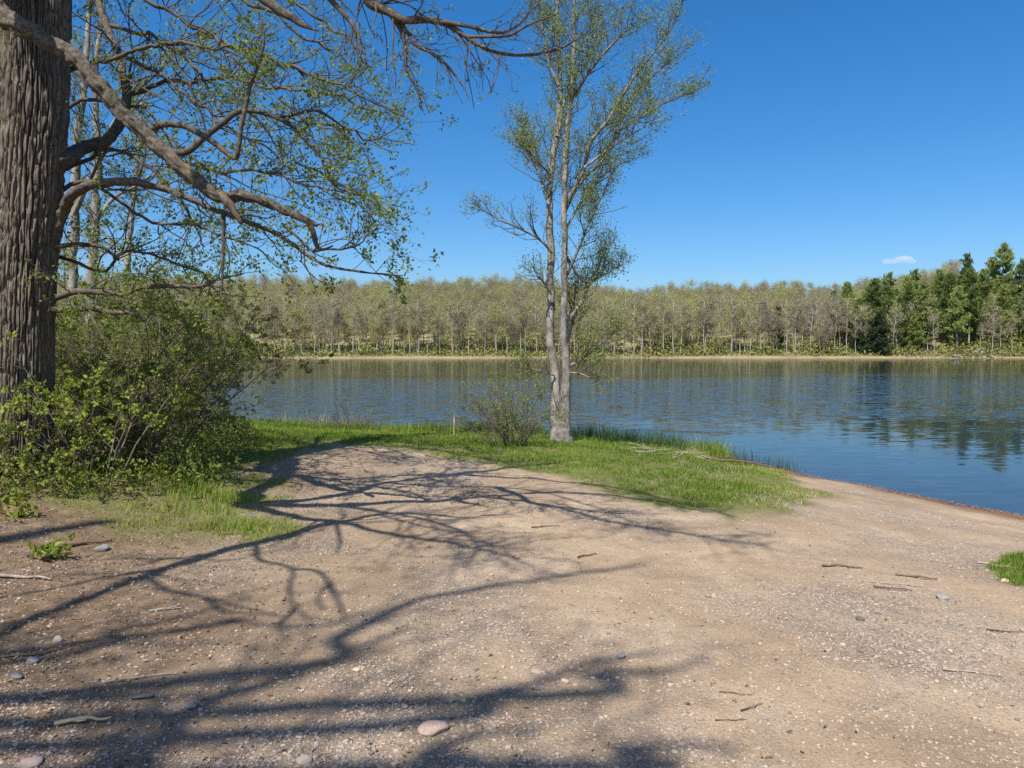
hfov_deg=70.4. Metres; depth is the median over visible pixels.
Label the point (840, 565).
twig
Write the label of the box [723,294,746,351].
grey tree
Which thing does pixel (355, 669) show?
stone
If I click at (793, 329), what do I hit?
grey tree
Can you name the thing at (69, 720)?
stick
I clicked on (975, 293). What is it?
white pine
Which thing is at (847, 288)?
white pine
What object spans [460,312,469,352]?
grey tree
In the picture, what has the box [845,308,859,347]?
white pine
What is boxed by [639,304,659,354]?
grey tree
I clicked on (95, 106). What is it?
slender tree
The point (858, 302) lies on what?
white pine
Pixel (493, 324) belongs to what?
grey tree
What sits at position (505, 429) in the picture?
sparse shrub
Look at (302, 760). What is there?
stone
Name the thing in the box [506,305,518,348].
grey tree
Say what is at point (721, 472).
grass
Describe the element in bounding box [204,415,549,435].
tall grass
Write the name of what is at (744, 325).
grey tree
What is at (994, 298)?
grey tree
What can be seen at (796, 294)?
grey tree
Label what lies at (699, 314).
grey tree
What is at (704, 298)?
grey tree
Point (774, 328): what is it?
grey tree
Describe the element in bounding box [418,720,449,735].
stone
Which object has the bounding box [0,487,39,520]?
weed
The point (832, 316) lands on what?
grey tree
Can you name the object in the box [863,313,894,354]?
cedar
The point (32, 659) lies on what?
stone
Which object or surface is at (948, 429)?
lake water
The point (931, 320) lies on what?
grey tree
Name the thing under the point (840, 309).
grey tree
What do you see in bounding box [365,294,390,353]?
grey tree
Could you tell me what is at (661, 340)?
grey tree
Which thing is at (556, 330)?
grey tree
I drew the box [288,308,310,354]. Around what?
grey tree
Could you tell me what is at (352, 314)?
grey tree
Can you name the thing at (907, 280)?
white pine
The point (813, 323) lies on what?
grey tree
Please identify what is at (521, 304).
grey tree
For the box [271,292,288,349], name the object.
grey tree
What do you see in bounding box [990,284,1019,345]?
white pine
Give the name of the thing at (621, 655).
stone
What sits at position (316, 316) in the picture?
grey tree
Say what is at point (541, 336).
grey tree
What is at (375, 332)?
grey tree
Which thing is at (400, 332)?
grey tree
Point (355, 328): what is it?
grey tree
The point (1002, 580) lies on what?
stone
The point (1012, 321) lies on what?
grey tree
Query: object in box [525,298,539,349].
grey tree
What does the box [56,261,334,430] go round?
twiggy shrub
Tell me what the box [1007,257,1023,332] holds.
white pine
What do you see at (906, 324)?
white pine
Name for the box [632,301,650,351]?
grey tree
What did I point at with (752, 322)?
grey tree
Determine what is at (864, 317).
grey tree
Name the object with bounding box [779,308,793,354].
grey tree
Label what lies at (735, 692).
twig
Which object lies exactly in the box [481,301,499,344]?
grey tree
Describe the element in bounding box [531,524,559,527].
twig
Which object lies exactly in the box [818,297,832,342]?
grey tree
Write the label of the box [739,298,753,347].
grey tree
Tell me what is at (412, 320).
grey tree
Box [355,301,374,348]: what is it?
grey tree
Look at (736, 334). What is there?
grey tree
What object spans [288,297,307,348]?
grey tree
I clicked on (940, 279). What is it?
white pine
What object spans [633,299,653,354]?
grey tree
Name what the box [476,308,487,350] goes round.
grey tree
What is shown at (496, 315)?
grey tree
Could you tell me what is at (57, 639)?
stone
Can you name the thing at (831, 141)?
sky
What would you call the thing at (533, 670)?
stone
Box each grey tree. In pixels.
[198,302,222,332]
[222,302,235,349]
[225,297,238,345]
[226,309,244,333]
[238,305,248,332]
[243,302,262,342]
[245,298,263,339]
[258,314,273,347]
[259,297,279,351]
[269,305,283,350]
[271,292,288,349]
[273,295,292,353]
[287,298,299,348]
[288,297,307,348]
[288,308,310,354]
[298,299,313,345]
[299,300,313,349]
[300,304,315,351]
[303,299,325,350]
[311,300,329,350]
[312,295,325,348]
[314,300,330,348]
[317,312,331,355]
[325,293,343,343]
[325,299,341,351]
[329,292,347,352]
[329,298,342,348]
[332,313,344,352]
[335,311,351,343]
[343,300,362,354]
[347,302,363,354]
[348,310,360,348]
[351,312,363,350]
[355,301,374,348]
[360,302,370,343]
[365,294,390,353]
[366,309,386,353]
[371,318,386,354]
[372,296,392,351]
[378,292,392,348]
[386,299,404,355]
[389,296,403,350]
[391,303,407,349]
[397,318,410,351]
[400,300,416,355]
[400,311,410,349]
[405,303,418,352]
[406,294,428,351]
[411,304,426,353]
[411,305,422,342]
[412,293,432,350]
[420,301,438,353]
[426,302,441,346]
[427,316,443,343]
[429,309,446,346]
[443,302,456,331]
[445,299,466,354]
[450,300,467,350]
[451,298,466,350]
[460,301,469,345]
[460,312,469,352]
[461,304,481,355]
[469,310,481,340]
[473,314,484,350]
[474,318,487,348]
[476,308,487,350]
[479,311,492,354]
[480,309,488,349]
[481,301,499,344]
[485,301,505,351]
[488,316,501,346]
[491,304,509,349]
[497,294,516,350]
[500,306,512,339]
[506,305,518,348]
[509,316,520,348]
[512,298,532,348]
[512,308,525,339]
[513,302,533,351]
[515,309,534,349]
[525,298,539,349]
[527,303,543,352]
[534,313,544,350]
[537,305,547,354]
[540,298,555,350]
[554,311,560,351]
[554,311,560,352]
[567,295,581,348]
[567,306,578,339]
[571,316,581,353]
[575,315,584,347]
[577,292,589,350]
[579,312,591,349]
[582,307,596,341]
[586,296,598,350]
[586,311,599,355]
[594,309,607,353]
[596,295,616,350]
[596,313,609,344]
[600,295,621,350]
[604,298,622,350]
[606,304,622,354]
[619,297,633,349]
[620,319,630,355]
[621,311,630,353]
[624,296,642,349]
[626,310,640,354]
[629,315,638,343]
[630,303,647,348]
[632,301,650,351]
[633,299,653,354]
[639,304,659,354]
[646,305,662,340]
[647,311,661,349]
[651,293,673,354]
[655,309,662,350]
[656,317,670,345]
[661,314,673,342]
[662,294,685,355]
[671,295,688,345]
[673,297,692,351]
[675,318,690,349]
[677,303,698,347]
[682,316,696,348]
[688,294,708,352]
[692,295,714,354]
[693,294,714,350]
[702,294,721,342]
[712,307,724,351]
[713,291,729,345]
[713,317,727,351]
[723,294,740,348]
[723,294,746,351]
[725,296,742,342]
[728,296,751,352]
[732,297,748,353]
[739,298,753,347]
[739,306,752,351]
[743,308,757,353]
[748,306,761,345]
[750,296,771,354]
[751,306,763,352]
[757,294,780,353]
[757,305,773,352]
[762,293,778,342]
[765,309,780,351]
[767,315,785,353]
[775,296,796,353]
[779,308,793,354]
[786,289,807,353]
[786,304,802,353]
[793,304,804,341]
[794,308,807,334]
[800,313,807,346]
[804,296,821,354]
[804,313,817,336]
[808,300,825,336]
[810,318,828,355]
[816,316,832,354]
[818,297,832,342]
[820,303,842,344]
[820,311,831,349]
[830,296,848,350]
[830,307,842,350]
[832,297,853,351]
[837,311,852,342]
[848,312,861,354]
[852,303,868,331]
[857,312,869,337]
[860,303,875,315]
[885,300,904,354]
[885,306,905,342]
[906,302,916,343]
[916,294,937,349]
[928,312,941,353]
[931,306,940,345]
[976,311,989,346]
[981,292,1000,351]
[987,310,1003,354]
[992,315,1009,352]
[1003,309,1020,348]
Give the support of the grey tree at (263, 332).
on the hills
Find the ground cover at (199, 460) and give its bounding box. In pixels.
[0,401,255,501]
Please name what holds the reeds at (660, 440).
on the ground at (384, 468)
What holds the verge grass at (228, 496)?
on the ground at (384, 468)
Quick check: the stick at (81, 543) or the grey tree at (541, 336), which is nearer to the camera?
the stick at (81, 543)
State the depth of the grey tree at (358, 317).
253.96 m
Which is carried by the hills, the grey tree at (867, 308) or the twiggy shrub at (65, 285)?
the grey tree at (867, 308)
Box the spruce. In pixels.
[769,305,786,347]
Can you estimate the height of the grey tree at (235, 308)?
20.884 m
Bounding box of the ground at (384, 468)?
[0,408,1023,767]
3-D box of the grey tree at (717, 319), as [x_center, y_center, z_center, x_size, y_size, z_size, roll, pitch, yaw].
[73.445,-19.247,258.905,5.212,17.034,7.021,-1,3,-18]
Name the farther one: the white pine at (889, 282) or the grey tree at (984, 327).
the white pine at (889, 282)
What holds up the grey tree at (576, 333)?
on the hills
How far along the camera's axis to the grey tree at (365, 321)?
263.28 m
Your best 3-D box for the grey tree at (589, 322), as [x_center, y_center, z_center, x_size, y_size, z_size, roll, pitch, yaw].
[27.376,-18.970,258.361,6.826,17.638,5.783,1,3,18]
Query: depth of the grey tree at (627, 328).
257.31 m
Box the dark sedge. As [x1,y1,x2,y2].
[414,417,548,435]
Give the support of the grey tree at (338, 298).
on the hills
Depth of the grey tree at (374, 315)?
255.56 m
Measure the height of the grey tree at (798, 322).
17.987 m
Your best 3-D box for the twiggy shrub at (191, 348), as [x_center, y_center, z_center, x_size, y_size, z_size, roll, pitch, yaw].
[-8.405,-0.579,18.086,3.739,3.234,4.816,-1,3,-25]
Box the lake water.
[56,358,1023,515]
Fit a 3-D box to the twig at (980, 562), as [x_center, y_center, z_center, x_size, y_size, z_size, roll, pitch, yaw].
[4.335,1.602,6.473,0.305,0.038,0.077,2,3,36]
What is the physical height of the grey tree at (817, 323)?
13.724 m
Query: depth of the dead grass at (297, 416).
20.27 m
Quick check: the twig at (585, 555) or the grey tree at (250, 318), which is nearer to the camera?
the twig at (585, 555)
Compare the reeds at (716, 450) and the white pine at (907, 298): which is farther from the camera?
the white pine at (907, 298)
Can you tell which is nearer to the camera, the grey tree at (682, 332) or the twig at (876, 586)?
the twig at (876, 586)
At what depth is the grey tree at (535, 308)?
255.77 m
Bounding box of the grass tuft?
[986,550,1023,586]
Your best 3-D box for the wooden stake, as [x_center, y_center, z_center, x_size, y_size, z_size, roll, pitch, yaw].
[-1.246,0.953,15.633,0.044,0.576,0.037,0,3,0]
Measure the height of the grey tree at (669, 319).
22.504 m
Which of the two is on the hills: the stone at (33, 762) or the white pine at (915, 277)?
the white pine at (915, 277)
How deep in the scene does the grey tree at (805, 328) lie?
262.49 m
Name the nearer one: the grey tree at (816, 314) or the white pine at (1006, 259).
the grey tree at (816, 314)
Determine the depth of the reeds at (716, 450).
15.69 m
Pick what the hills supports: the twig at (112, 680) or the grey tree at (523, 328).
the grey tree at (523, 328)
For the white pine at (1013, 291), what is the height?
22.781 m
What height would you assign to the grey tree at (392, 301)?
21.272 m
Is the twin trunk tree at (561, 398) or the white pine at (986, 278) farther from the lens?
the white pine at (986, 278)
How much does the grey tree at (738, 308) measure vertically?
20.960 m
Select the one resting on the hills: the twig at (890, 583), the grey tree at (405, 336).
the grey tree at (405, 336)
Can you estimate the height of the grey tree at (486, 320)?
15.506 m
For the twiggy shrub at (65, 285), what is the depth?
11.21 m
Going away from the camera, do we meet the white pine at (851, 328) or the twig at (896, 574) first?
the twig at (896, 574)
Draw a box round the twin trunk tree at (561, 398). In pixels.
[457,0,715,441]
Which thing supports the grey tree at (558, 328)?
on the hills
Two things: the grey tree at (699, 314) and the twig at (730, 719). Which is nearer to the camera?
the twig at (730, 719)
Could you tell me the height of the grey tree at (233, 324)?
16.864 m
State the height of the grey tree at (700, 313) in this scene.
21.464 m
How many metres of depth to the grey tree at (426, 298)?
262.83 m
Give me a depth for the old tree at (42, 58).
7.67 m
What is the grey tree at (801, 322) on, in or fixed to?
on the hills
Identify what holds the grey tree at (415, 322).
on the hills
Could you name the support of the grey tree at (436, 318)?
on the hills
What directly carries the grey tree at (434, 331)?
on the hills
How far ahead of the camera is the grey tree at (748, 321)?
252.58 m
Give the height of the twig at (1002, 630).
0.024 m
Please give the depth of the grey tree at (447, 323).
262.82 m
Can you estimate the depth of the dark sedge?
18.21 m
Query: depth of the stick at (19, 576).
5.17 m
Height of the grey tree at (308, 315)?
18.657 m
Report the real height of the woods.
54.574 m
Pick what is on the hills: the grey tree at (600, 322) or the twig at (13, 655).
the grey tree at (600, 322)
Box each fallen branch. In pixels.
[707,456,775,468]
[718,456,744,459]
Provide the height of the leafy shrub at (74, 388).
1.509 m
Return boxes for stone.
[9,672,22,679]
[17,756,43,767]
[26,656,39,663]
[52,635,64,643]
[94,544,109,551]
[129,692,154,699]
[184,701,197,709]
[296,755,311,766]
[353,667,360,671]
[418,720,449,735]
[531,668,542,672]
[560,678,569,683]
[617,653,625,658]
[856,616,864,620]
[936,594,949,599]
[1000,578,1008,582]
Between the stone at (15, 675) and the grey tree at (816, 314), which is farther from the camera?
the grey tree at (816, 314)
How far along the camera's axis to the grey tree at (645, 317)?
258.18 m
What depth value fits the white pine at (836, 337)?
260.26 m
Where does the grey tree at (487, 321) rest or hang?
on the hills
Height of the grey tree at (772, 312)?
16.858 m
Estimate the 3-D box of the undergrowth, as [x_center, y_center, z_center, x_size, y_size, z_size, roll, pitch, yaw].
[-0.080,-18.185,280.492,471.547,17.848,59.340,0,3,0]
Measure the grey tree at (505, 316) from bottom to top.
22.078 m
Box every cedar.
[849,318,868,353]
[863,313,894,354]
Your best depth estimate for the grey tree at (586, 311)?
260.60 m
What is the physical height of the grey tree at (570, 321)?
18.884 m
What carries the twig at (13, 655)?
on the ground at (384, 468)
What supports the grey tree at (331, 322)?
on the hills
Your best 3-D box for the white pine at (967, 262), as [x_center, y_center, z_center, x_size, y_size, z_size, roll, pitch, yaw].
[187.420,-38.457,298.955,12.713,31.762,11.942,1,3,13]
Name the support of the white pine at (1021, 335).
on the hills
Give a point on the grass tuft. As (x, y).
(1018, 576)
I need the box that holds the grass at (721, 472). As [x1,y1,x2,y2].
[611,446,832,509]
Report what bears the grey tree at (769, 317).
on the hills
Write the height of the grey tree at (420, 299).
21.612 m
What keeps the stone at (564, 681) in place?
on the ground at (384, 468)
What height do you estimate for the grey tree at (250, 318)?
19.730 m
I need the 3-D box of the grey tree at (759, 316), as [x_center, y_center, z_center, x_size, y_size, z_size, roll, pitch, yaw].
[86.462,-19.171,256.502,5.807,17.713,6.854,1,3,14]
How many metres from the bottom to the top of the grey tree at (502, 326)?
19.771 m
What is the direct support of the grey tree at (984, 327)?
on the hills
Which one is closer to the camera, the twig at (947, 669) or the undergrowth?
the twig at (947, 669)
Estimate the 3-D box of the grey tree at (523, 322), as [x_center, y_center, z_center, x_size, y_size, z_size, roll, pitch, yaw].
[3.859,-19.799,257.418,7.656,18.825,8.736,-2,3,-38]
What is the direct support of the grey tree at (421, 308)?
on the hills
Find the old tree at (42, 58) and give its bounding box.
[0,0,629,476]
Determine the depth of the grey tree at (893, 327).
255.08 m
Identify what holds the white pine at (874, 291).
on the hills
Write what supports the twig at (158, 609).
on the ground at (384, 468)
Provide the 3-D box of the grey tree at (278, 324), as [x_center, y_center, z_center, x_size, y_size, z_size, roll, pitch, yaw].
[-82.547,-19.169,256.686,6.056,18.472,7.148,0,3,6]
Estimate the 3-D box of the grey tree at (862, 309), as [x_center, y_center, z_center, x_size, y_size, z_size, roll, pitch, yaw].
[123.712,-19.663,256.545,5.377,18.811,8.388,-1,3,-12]
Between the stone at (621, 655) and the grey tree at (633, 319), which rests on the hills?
the grey tree at (633, 319)
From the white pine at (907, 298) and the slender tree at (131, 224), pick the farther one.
the white pine at (907, 298)
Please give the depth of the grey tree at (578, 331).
262.72 m
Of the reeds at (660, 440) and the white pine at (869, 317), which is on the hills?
the white pine at (869, 317)
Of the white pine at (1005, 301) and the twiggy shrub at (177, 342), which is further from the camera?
the white pine at (1005, 301)
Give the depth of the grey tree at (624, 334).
254.87 m
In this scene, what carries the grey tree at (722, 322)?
on the hills
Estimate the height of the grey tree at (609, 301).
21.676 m
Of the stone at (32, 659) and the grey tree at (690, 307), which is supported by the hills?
the grey tree at (690, 307)
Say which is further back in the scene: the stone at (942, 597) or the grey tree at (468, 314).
the grey tree at (468, 314)
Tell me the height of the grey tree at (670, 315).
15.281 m
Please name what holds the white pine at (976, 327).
on the hills
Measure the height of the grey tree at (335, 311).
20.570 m
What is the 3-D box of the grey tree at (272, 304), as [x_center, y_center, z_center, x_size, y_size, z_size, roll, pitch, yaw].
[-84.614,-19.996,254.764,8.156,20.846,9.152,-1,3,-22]
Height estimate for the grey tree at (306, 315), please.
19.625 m
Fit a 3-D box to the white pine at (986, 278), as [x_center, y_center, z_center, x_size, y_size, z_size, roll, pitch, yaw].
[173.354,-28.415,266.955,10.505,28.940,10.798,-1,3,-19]
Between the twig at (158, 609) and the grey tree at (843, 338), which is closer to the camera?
the twig at (158, 609)
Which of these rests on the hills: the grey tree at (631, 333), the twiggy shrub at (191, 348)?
the grey tree at (631, 333)
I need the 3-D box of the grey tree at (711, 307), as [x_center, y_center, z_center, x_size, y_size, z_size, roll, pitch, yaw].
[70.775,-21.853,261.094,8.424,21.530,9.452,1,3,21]
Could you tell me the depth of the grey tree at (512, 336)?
256.88 m
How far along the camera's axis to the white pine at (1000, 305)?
266.72 m
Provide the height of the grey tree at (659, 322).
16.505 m
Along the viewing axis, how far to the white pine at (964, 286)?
264.00 m
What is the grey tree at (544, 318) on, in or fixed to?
on the hills
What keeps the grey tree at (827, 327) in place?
on the hills
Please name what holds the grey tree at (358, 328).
on the hills
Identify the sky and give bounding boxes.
[57,0,1023,308]
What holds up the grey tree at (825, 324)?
on the hills
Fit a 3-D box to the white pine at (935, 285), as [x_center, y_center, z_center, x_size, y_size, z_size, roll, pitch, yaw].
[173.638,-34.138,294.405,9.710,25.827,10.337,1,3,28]
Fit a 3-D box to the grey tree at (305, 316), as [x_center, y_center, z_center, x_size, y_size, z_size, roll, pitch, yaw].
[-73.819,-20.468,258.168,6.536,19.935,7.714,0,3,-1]
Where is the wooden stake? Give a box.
[453,415,454,434]
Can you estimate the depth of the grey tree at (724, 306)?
263.20 m
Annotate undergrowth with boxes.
[108,323,1023,357]
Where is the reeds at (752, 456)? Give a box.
[725,445,805,473]
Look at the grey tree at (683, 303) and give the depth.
254.35 m
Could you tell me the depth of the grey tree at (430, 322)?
255.12 m
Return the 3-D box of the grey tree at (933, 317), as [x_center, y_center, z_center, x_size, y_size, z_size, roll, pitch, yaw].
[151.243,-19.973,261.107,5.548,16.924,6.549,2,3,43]
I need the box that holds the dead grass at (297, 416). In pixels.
[232,406,353,425]
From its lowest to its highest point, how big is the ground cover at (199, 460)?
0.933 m
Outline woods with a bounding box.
[57,259,962,346]
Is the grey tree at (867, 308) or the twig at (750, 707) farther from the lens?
the grey tree at (867, 308)
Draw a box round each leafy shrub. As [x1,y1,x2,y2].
[0,317,232,487]
[0,370,132,475]
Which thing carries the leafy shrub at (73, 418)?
on the ground at (384, 468)
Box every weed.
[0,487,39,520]
[17,532,74,561]
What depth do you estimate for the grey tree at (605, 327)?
253.07 m
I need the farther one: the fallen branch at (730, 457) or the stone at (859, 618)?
the fallen branch at (730, 457)
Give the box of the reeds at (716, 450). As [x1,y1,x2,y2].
[671,432,735,459]
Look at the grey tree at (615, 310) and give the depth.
258.37 m
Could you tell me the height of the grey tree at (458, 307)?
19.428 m
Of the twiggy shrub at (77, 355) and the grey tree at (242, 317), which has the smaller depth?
the twiggy shrub at (77, 355)
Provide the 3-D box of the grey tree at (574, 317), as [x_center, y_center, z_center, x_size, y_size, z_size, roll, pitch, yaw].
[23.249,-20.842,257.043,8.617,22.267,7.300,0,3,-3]
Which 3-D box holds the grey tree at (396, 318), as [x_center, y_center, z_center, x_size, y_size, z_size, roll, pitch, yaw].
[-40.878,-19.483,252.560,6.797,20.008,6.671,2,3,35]
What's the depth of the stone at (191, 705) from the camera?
3.37 m
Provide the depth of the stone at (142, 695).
3.44 m
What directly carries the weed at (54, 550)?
on the ground at (384, 468)
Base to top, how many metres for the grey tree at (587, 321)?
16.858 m
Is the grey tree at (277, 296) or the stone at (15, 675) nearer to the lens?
the stone at (15, 675)
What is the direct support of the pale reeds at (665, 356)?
in the lake water
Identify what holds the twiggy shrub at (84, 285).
on the ground at (384, 468)
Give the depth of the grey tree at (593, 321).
253.16 m
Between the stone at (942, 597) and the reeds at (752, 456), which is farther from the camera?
the reeds at (752, 456)
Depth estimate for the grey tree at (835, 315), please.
254.87 m
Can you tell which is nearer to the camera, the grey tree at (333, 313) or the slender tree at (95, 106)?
the slender tree at (95, 106)
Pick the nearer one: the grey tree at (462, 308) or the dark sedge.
the dark sedge
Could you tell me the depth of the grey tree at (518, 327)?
261.60 m
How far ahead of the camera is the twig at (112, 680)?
3.65 m
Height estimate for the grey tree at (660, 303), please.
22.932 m
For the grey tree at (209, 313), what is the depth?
255.08 m
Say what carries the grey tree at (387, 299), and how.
on the hills
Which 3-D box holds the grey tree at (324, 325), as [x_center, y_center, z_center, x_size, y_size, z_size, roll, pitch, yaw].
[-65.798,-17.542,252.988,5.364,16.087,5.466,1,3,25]
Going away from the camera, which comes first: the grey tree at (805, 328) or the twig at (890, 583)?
the twig at (890, 583)
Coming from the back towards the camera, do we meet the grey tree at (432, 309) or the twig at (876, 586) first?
the grey tree at (432, 309)
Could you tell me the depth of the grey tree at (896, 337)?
258.72 m
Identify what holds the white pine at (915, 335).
on the hills
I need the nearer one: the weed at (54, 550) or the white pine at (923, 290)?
the weed at (54, 550)
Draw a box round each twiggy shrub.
[51,331,264,469]
[55,224,241,405]
[55,225,186,411]
[55,234,255,440]
[55,288,304,461]
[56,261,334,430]
[88,296,254,409]
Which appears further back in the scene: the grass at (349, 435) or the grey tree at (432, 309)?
the grey tree at (432, 309)
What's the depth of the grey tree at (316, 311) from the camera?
258.52 m
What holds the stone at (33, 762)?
on the ground at (384, 468)
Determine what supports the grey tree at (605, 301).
on the hills
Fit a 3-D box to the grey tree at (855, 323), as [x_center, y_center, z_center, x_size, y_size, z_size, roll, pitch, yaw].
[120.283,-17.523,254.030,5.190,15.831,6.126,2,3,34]
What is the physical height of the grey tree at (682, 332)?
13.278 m
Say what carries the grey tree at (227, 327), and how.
on the hills
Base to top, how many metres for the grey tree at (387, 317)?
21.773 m
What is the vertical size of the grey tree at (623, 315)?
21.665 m
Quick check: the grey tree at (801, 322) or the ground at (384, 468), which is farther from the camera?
the grey tree at (801, 322)
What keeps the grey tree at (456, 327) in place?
on the hills
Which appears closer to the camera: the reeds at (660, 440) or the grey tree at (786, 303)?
the reeds at (660, 440)
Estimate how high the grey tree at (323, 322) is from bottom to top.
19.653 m
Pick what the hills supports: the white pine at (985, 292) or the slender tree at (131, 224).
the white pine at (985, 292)
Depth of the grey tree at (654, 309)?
261.60 m
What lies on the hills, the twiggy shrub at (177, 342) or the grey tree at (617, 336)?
the grey tree at (617, 336)
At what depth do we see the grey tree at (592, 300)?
260.23 m
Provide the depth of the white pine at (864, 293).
288.11 m
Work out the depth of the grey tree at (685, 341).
255.66 m
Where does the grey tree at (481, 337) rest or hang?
on the hills
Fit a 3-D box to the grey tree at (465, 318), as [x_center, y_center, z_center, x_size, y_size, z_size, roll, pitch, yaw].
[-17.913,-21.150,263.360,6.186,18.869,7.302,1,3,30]
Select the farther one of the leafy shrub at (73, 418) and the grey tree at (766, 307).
the grey tree at (766, 307)
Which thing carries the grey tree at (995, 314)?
on the hills
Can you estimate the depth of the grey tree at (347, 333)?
260.14 m
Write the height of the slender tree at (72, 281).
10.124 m
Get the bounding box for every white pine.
[831,297,852,347]
[837,281,855,319]
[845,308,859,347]
[850,299,863,317]
[860,285,874,306]
[863,278,889,329]
[864,311,873,336]
[875,271,901,336]
[887,296,910,345]
[899,275,918,310]
[900,285,920,344]
[905,314,924,348]
[908,269,926,310]
[911,281,942,350]
[929,269,943,329]
[929,272,948,335]
[934,272,960,341]
[940,285,973,346]
[953,267,988,348]
[953,280,979,343]
[956,252,977,284]
[960,270,981,340]
[962,294,982,339]
[976,268,999,344]
[977,270,993,332]
[977,289,992,333]
[983,256,1004,329]
[984,289,1003,339]
[987,241,1023,294]
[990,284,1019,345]
[1005,284,1022,332]
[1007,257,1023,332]
[1015,281,1023,341]
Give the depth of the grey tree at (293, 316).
261.99 m
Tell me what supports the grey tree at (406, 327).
on the hills
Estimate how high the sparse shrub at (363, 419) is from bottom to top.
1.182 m
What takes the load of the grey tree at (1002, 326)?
on the hills
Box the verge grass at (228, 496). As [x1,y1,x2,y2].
[42,441,309,542]
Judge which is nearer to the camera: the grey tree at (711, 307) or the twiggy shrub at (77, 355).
the twiggy shrub at (77, 355)
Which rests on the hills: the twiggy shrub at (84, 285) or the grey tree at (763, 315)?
the grey tree at (763, 315)
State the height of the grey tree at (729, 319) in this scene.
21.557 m
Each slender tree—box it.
[62,0,181,414]
[65,0,192,415]
[79,92,197,316]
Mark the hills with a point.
(396, 338)
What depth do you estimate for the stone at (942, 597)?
5.28 m
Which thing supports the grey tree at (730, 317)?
on the hills
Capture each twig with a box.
[0,644,75,658]
[104,673,177,683]
[150,606,184,611]
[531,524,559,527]
[577,553,596,557]
[715,719,747,720]
[719,691,752,694]
[740,703,762,710]
[822,564,862,567]
[859,580,927,587]
[873,585,911,590]
[895,573,936,578]
[942,668,1003,676]
[977,561,1014,567]
[986,628,1023,631]
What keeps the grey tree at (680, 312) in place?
on the hills
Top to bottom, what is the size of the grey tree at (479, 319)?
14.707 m
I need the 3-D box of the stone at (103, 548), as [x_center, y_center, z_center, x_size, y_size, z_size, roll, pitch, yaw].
[-3.367,1.356,5.955,0.111,0.072,0.092,-1,3,-27]
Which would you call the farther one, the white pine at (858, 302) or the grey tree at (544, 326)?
the white pine at (858, 302)
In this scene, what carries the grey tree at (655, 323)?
on the hills
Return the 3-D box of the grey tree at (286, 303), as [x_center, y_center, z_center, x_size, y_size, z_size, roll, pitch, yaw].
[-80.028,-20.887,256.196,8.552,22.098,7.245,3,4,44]
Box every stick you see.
[0,573,51,579]
[54,716,111,725]
[58,539,111,546]
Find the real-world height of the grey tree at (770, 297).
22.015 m
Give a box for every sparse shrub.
[299,394,395,428]
[429,363,574,445]
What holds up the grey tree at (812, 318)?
on the hills
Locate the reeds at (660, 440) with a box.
[571,419,692,451]
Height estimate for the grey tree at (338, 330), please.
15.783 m
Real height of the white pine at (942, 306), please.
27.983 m
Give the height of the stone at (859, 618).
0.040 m
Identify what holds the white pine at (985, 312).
on the hills
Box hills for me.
[112,283,1023,357]
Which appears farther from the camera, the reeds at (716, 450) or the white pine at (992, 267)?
the white pine at (992, 267)
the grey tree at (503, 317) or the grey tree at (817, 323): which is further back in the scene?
the grey tree at (503, 317)
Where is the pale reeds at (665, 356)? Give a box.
[283,355,1022,357]
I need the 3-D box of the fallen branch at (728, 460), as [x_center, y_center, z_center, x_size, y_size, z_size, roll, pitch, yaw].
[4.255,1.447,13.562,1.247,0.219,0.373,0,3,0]
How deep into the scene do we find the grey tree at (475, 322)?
263.40 m
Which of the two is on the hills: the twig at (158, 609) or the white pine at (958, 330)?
the white pine at (958, 330)
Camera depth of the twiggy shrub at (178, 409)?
8.97 m
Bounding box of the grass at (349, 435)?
[60,418,835,509]
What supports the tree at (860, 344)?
on the hills
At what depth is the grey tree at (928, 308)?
258.60 m
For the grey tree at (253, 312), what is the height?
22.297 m
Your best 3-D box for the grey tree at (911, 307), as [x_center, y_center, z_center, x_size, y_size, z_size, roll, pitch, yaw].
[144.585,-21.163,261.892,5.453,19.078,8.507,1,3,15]
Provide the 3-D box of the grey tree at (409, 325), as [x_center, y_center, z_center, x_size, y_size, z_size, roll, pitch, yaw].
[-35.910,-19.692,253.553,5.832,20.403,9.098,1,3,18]
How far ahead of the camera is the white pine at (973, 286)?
257.69 m
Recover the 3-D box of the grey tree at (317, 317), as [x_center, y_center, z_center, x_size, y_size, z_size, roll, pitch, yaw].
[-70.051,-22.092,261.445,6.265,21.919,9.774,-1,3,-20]
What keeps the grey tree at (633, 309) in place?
on the hills
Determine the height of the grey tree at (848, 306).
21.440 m

